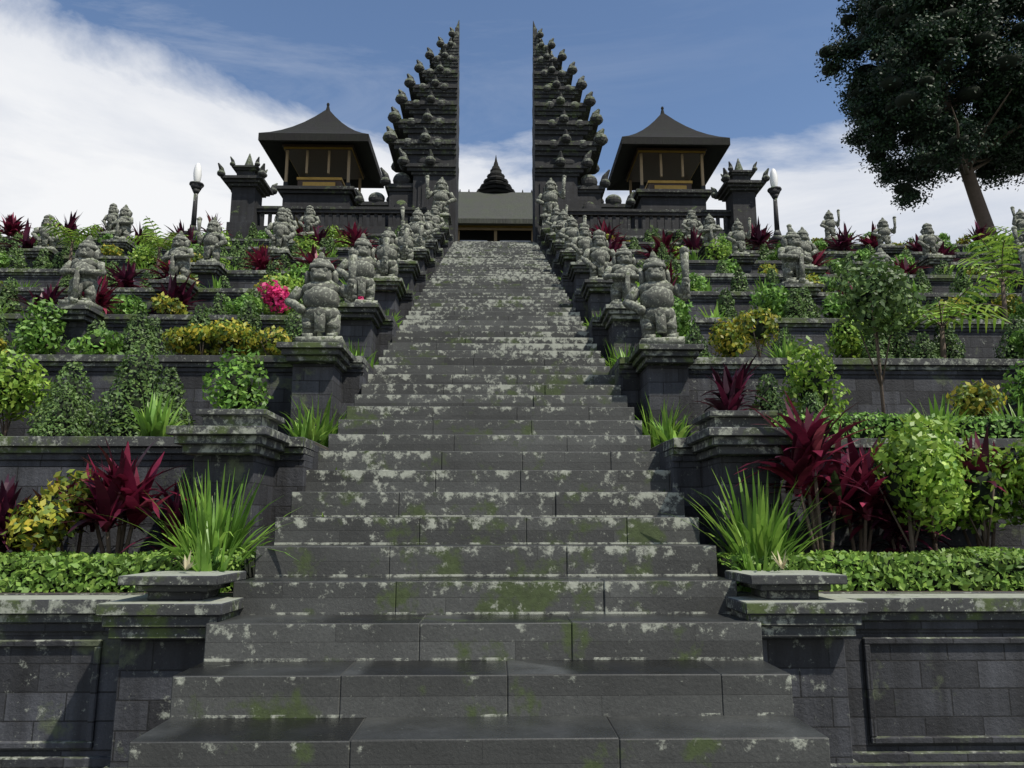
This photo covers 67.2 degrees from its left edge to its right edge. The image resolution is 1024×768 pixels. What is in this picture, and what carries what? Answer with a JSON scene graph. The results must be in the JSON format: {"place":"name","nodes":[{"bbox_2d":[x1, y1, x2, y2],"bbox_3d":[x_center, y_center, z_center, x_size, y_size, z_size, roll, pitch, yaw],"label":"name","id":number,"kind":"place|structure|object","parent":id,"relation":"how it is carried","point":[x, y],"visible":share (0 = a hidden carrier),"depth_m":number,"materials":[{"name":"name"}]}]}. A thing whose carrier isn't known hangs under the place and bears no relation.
{"place":"outdoors","nodes":[
{"label":"outdoors","id":0,"kind":"place"},
{"bbox_2d":[182,551,787,569],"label":"plant leaves","id":1,"kind":"object","parent":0,"point":[187,564],"visible":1,"depth_m":6.16,"materials":[{"name":"plant"}]},
{"bbox_2d":[0,0,1023,243],"label":"sky","id":2,"kind":"structure","parent":0,"point":[103,103],"materials":[{"name":"blue"}]},
{"bbox_2d":[813,0,1023,240],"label":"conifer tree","id":3,"kind":"object","parent":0,"point":[991,53],"depth_m":43.12,"materials":[{"name":"green plant"}]},
{"bbox_3d":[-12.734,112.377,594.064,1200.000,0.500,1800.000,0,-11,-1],"label":"paving","id":4,"kind":"structure","parent":0,"visible":0},
{"bbox_2d":[127,241,830,767],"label":"stair flight","id":5,"kind":"object","parent":4,"relation":"on","point":[493,561],"visible":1,"depth_m":6.15,"materials":[{"name":"stone"}]},
{"bbox_2d":[0,214,1023,767],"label":"terrace walls","id":6,"kind":"structure","parent":4,"relation":"on","point":[906,678],"depth_m":7.66,"materials":[{"name":"stone"}]},
{"bbox_2d":[31,214,62,252],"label":"guardian statue","id":7,"kind":"object","parent":6,"relation":"on","point":[44,239],"visible":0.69,"depth_m":25.66,"materials":[{"name":"stone"}]},
{"bbox_2d":[58,235,106,311],"bbox_3d":[-8.523,-2.255,15.359,0.921,1.522,0.616,2,-10,-1],"label":"guardian statue","id":8,"kind":"object","parent":6,"relation":"on","point":[85,268],"visible":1,"depth_m":15.24,"materials":[{"name":"stone"}]},
{"bbox_2d":[102,203,118,231],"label":"guardian statue","id":9,"kind":"object","parent":6,"relation":"on","point":[111,216],"visible":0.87,"depth_m":32.72,"materials":[{"name":"stone"}]},
{"bbox_2d":[110,204,133,244],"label":"guardian statue","id":10,"kind":"object","parent":6,"relation":"on","point":[123,223],"visible":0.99,"depth_m":29.21,"materials":[{"name":"stone"}]},
{"bbox_2d":[161,231,195,284],"bbox_3d":[-8.154,-3.122,18.866,0.907,1.337,0.592,-4,-9,14],"label":"guardian statue","id":11,"kind":"object","parent":6,"relation":"on","point":[179,254],"visible":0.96,"depth_m":18.74,"materials":[{"name":"stone"}]},
{"bbox_2d":[184,163,203,236],"bbox_3d":[-13.626,-7.902,33.181,0.571,3.470,0.600,0,-11,-1],"label":"lamp post","id":12,"kind":"object","parent":6,"relation":"on","point":[196,185],"visible":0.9,"depth_m":33.12,"materials":[{"name":"metal"}]},
{"bbox_2d":[196,217,227,266],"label":"guardian statue","id":13,"kind":"object","parent":6,"relation":"on","point":[213,239],"visible":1,"depth_m":22.31,"materials":[{"name":"stone"}]},
{"bbox_2d":[265,207,295,250],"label":"guardian statue","id":14,"kind":"object","parent":6,"relation":"on","point":[280,227],"visible":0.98,"depth_m":25.85,"materials":[{"name":"stone"}]},
{"bbox_2d":[286,208,297,240],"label":"guardian statue","id":15,"kind":"object","parent":6,"relation":"on","point":[293,222],"visible":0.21,"depth_m":29.47,"materials":[{"name":"stone"}]},
{"bbox_2d":[298,205,319,233],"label":"guardian statue","id":16,"kind":"object","parent":6,"relation":"on","point":[309,218],"visible":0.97,"depth_m":32.88,"materials":[{"name":"stone"}]},
{"bbox_2d":[257,280,363,312],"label":"pink plant leaves","id":17,"kind":"object","parent":6,"relation":"on","point":[275,291],"visible":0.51,"depth_m":16.56,"materials":[{"name":"pink plant"}]},
{"bbox_2d":[284,248,358,345],"bbox_3d":[-2.953,-1.327,11.989,1.151,1.535,0.566,-1,-10,-6],"label":"guardian statue","id":18,"kind":"object","parent":6,"relation":"on","point":[320,290],"visible":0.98,"depth_m":11.83,"materials":[{"name":"stone"}]},
{"bbox_2d":[335,233,390,302],"bbox_3d":[-2.990,-2.275,15.420,1.062,1.583,0.532,3,-12,-13],"label":"guardian statue","id":19,"kind":"object","parent":6,"relation":"on","point":[367,264],"visible":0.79,"depth_m":15.29,"materials":[{"name":"stone"}]},
{"bbox_2d":[373,224,409,277],"bbox_3d":[-3.039,-3.171,18.909,1.107,1.445,0.535,0,-10,7],"label":"guardian statue","id":20,"kind":"object","parent":6,"relation":"on","point":[393,252],"visible":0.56,"depth_m":18.76,"materials":[{"name":"stone"}]},
{"bbox_2d":[397,222,423,260],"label":"guardian statue","id":21,"kind":"object","parent":6,"relation":"on","point":[410,242],"visible":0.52,"depth_m":22.37,"materials":[{"name":"stone"}]},
{"bbox_2d":[400,206,433,248],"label":"guardian statue","id":22,"kind":"object","parent":6,"relation":"on","point":[417,218],"visible":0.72,"depth_m":25.91,"materials":[{"name":"stone"}]},
{"bbox_2d":[415,208,439,239],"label":"guardian statue","id":23,"kind":"object","parent":6,"relation":"on","point":[428,217],"visible":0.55,"depth_m":29.40,"materials":[{"name":"stone"}]},
{"bbox_2d":[430,205,444,231],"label":"guardian statue","id":24,"kind":"object","parent":6,"relation":"on","point":[435,214],"visible":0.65,"depth_m":32.92,"materials":[{"name":"stone"}]},
{"bbox_2d":[425,175,456,213],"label":"guardian statue","id":25,"kind":"object","parent":6,"relation":"on","point":[441,193],"visible":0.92,"depth_m":36.45,"materials":[{"name":"stone"}]},
{"bbox_2d":[29,269,915,417],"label":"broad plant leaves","id":26,"kind":"object","parent":6,"relation":"on","point":[911,411],"depth_m":10.61,"materials":[{"name":"plant"}]},
{"bbox_2d":[217,21,769,242],"bbox_3d":[-0.830,-12.883,39.298,26.102,13.427,4.986,0,-11,-1],"label":"split gate","id":27,"kind":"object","parent":6,"relation":"on","point":[421,140],"visible":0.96,"depth_m":38.09,"materials":[{"name":"stone"}]},
{"bbox_2d":[258,103,729,228],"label":"pavilions","id":28,"kind":"object","parent":6,"relation":"on","point":[327,157],"visible":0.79,"depth_m":42.89,"materials":[{"name":"wood"}]},
{"bbox_2d":[458,157,532,241],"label":"hall","id":29,"kind":"structure","parent":6,"relation":"on","point":[495,206],"depth_m":48.55,"materials":[{"name":"stone"}]},
{"bbox_2d":[0,211,1011,558],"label":"cordyline plants","id":30,"kind":"object","parent":6,"relation":"on","point":[730,387],"visible":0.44,"depth_m":11.04,"materials":[{"name":"red plant"}]},
{"bbox_2d":[0,232,1022,592],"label":"grass clumps","id":31,"kind":"object","parent":6,"relation":"on","point":[756,532],"visible":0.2,"depth_m":7.15,"materials":[{"name":"green plant"}]},
{"bbox_2d":[0,233,1022,552],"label":"croton shrubs","id":32,"kind":"object","parent":6,"relation":"on","point":[214,333],"visible":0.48,"depth_m":12.81,"materials":[{"name":"yellow plant"}]},
{"bbox_2d":[0,212,1023,555],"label":"plant","id":33,"kind":"object","parent":6,"relation":"on","point":[848,490],"depth_m":7.52,"materials":[{"name":"red plant"}]},
{"bbox_2d":[0,217,1023,591],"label":"shrubs","id":34,"kind":"object","parent":6,"relation":"on","point":[942,467],"visible":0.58,"depth_m":10.62,"materials":[{"name":"green plant"}]},
{"bbox_2d":[0,433,1023,592],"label":"low hedge leaves","id":35,"kind":"object","parent":6,"relation":"on","point":[73,560],"visible":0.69,"depth_m":6.65,"materials":[{"name":"green plant"}]},
{"bbox_2d":[0,228,1023,438],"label":"hedge leaves","id":36,"kind":"object","parent":6,"relation":"on","point":[681,310],"visible":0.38,"depth_m":14.00,"materials":[{"name":"green plant"}]},
{"bbox_2d":[0,222,1023,436],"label":"shrubs","id":37,"kind":"object","parent":6,"relation":"on","point":[895,296],"visible":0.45,"depth_m":10.86,"materials":[{"name":"green plant"}]},
{"bbox_2d":[535,175,565,214],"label":"guardian statue","id":38,"kind":"object","parent":6,"relation":"on","point":[550,195],"visible":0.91,"depth_m":36.55,"materials":[{"name":"stone"}]},
{"bbox_2d":[545,205,567,232],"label":"guardian statue","id":39,"kind":"object","parent":6,"relation":"on","point":[555,212],"visible":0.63,"depth_m":33.06,"materials":[{"name":"stone"}]},
{"bbox_2d":[551,209,568,240],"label":"guardian statue","id":40,"kind":"object","parent":6,"relation":"on","point":[562,216],"visible":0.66,"depth_m":29.46,"materials":[{"name":"stone"}]},
{"bbox_2d":[558,215,586,249],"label":"guardian statue","id":41,"kind":"object","parent":6,"relation":"on","point":[570,230],"visible":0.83,"depth_m":25.92,"materials":[{"name":"stone"}]},
{"bbox_2d":[570,222,591,261],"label":"guardian statue","id":42,"kind":"object","parent":6,"relation":"on","point":[582,239],"visible":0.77,"depth_m":22.40,"materials":[{"name":"stone"}]},
{"bbox_2d":[581,229,615,278],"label":"guardian statue","id":43,"kind":"object","parent":6,"relation":"on","point":[599,252],"visible":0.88,"depth_m":18.89,"materials":[{"name":"stone"}]},
{"bbox_2d":[602,244,641,303],"bbox_3d":[2.259,-2.165,15.438,0.945,1.374,0.623,2,-10,-5],"label":"guardian statue","id":44,"kind":"object","parent":6,"relation":"on","point":[622,272],"visible":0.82,"depth_m":15.32,"materials":[{"name":"stone"}]},
{"bbox_2d":[622,246,690,343],"bbox_3d":[2.284,-1.337,12.132,1.100,1.608,0.564,-3,-12,1],"label":"guardian statue","id":45,"kind":"object","parent":6,"relation":"on","point":[656,290],"visible":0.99,"depth_m":11.97,"materials":[{"name":"stone"}]},
{"bbox_2d":[681,210,702,236],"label":"guardian statue","id":46,"kind":"object","parent":6,"relation":"on","point":[691,221],"visible":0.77,"depth_m":33.23,"materials":[{"name":"stone"}]},
{"bbox_2d":[698,214,722,243],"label":"guardian statue","id":47,"kind":"object","parent":6,"relation":"on","point":[710,228],"visible":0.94,"depth_m":29.68,"materials":[{"name":"stone"}]},
{"bbox_2d":[726,218,750,253],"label":"guardian statue","id":48,"kind":"object","parent":6,"relation":"on","point":[738,234],"visible":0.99,"depth_m":26.18,"materials":[{"name":"stone"}]},
{"bbox_2d":[767,168,784,242],"bbox_3d":[11.518,-7.806,33.699,0.571,3.470,0.600,0,-11,-1],"label":"lamp post","id":49,"kind":"object","parent":6,"relation":"on","point":[774,190],"visible":0.98,"depth_m":33.61,"materials":[{"name":"metal"}]},
{"bbox_2d":[775,228,813,286],"bbox_3d":[7.029,-3.166,19.193,1.068,1.540,0.665,3,-10,-21],"label":"guardian statue","id":50,"kind":"object","parent":6,"relation":"on","point":[793,256],"visible":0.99,"depth_m":19.02,"materials":[{"name":"stone"}]},
{"bbox_2d":[786,224,818,266],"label":"guardian statue","id":51,"kind":"object","parent":6,"relation":"on","point":[808,246],"visible":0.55,"depth_m":22.69,"materials":[{"name":"stone"}]},
{"bbox_2d":[820,209,839,239],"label":"guardian statue","id":52,"kind":"object","parent":6,"relation":"on","point":[828,223],"visible":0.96,"depth_m":33.39,"materials":[{"name":"stone"}]},
{"bbox_2d":[871,216,895,248],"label":"guardian statue","id":53,"kind":"object","parent":6,"relation":"on","point":[883,230],"visible":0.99,"depth_m":29.85,"materials":[{"name":"stone"}]},
{"bbox_2d":[860,248,907,282],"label":"guardian statue","id":54,"kind":"object","parent":6,"relation":"on","point":[880,252],"visible":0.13,"depth_m":15.64,"materials":[{"name":"stone"}]},
{"bbox_2d":[917,223,942,259],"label":"guardian statue","id":55,"kind":"object","parent":6,"relation":"on","point":[928,240],"visible":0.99,"depth_m":26.30,"materials":[{"name":"stone"}]},
{"bbox_2d":[1010,206,1023,242],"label":"guardian statue","id":56,"kind":"object","parent":6,"relation":"on","point":[1018,220],"visible":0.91,"depth_m":33.56,"materials":[{"name":"stone"}]},
{"bbox_2d":[1011,226,1023,272],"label":"guardian statue","id":57,"kind":"object","parent":6,"relation":"on","point":[1020,238],"visible":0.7,"depth_m":22.83,"materials":[{"name":"stone"}]},
{"bbox_2d":[1017,248,1023,302],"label":"guardian statue","id":58,"kind":"object","parent":6,"relation":"on","point":[1020,253],"visible":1,"depth_m":12.33,"materials":[{"name":"stone"}]}
]}

